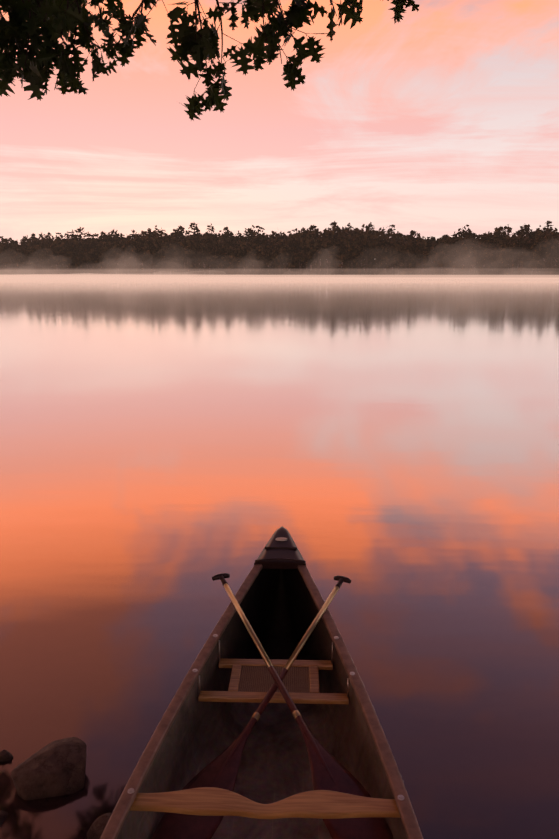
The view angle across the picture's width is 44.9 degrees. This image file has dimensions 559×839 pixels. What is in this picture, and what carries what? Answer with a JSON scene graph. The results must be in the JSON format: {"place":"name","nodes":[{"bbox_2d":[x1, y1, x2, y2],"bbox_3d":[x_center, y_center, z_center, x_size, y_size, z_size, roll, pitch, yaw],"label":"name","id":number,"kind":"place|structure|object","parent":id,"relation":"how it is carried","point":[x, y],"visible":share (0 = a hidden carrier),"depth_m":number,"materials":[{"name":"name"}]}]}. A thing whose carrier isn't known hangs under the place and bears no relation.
{"place":"outdoors","nodes":[
{"label":"outdoors","id":0,"kind":"place"},
{"bbox_2d":[0,0,418,120],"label":"oak","id":1,"kind":"object","parent":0,"point":[54,20],"visible":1,"depth_m":3.63,"materials":[{"name":"green plant"}]},
{"bbox_2d":[0,278,558,838],"bbox_3d":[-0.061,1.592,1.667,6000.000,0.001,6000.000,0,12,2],"label":"lake water","id":2,"kind":"structure","parent":0,"point":[172,448],"depth_m":5.69,"materials":[{"name":"liquid"}]},
{"bbox_2d":[0,810,7,826],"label":"rock","id":3,"kind":"object","parent":2,"relation":"in","point":[3,815],"visible":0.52,"depth_m":2.42,"materials":[{"name":"grey stone"}]},
{"bbox_2d":[0,750,12,761],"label":"rock","id":4,"kind":"object","parent":2,"relation":"on","point":[5,755],"visible":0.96,"depth_m":2.71,"materials":[{"name":"grey stone"}]},
{"bbox_2d":[11,737,86,799],"bbox_3d":[-0.887,1.357,2.620,0.274,0.167,0.232,-2,12,-11],"label":"rock","id":5,"kind":"object","parent":2,"relation":"in","point":[55,768],"visible":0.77,"depth_m":2.55,"materials":[{"name":"grey stone"}]},
{"bbox_2d":[87,813,111,838],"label":"rock","id":6,"kind":"object","parent":2,"relation":"in","point":[97,828],"visible":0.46,"depth_m":2.35,"materials":[{"name":"stone"}]},
{"bbox_2d":[100,526,422,838],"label":"canoe","id":7,"kind":"object","parent":2,"relation":"on","point":[222,690],"visible":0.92,"depth_m":2.69,"materials":[{"name":"fiberglass"},{"name":"wood"},{"name":"plastic"}]},
{"bbox_2d":[152,575,350,838],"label":"paddle","id":8,"kind":"object","parent":7,"relation":"on","point":[221,770],"visible":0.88,"depth_m":2.36,"materials":[{"name":"brown wood"}]},
{"bbox_2d":[212,573,392,838],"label":"paddle","id":9,"kind":"object","parent":7,"relation":"in","point":[329,771],"visible":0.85,"depth_m":2.31,"materials":[{"name":"brown wood"}]},
{"bbox_2d":[0,0,558,244],"label":"sky","id":10,"kind":"structure","parent":0,"point":[440,120],"materials":[{"name":"pink"}]},
{"bbox_2d":[1,258,558,279],"bbox_3d":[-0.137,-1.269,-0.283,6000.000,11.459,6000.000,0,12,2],"label":"mist","id":11,"kind":"structure","parent":0,"point":[496,277],"depth_m":262.27,"materials":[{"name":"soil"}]},
{"bbox_2d":[0,221,558,278],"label":"shore trees","id":12,"kind":"object","parent":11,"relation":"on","point":[497,251],"depth_m":262.44,"materials":[{"name":"green plant"}]}
]}

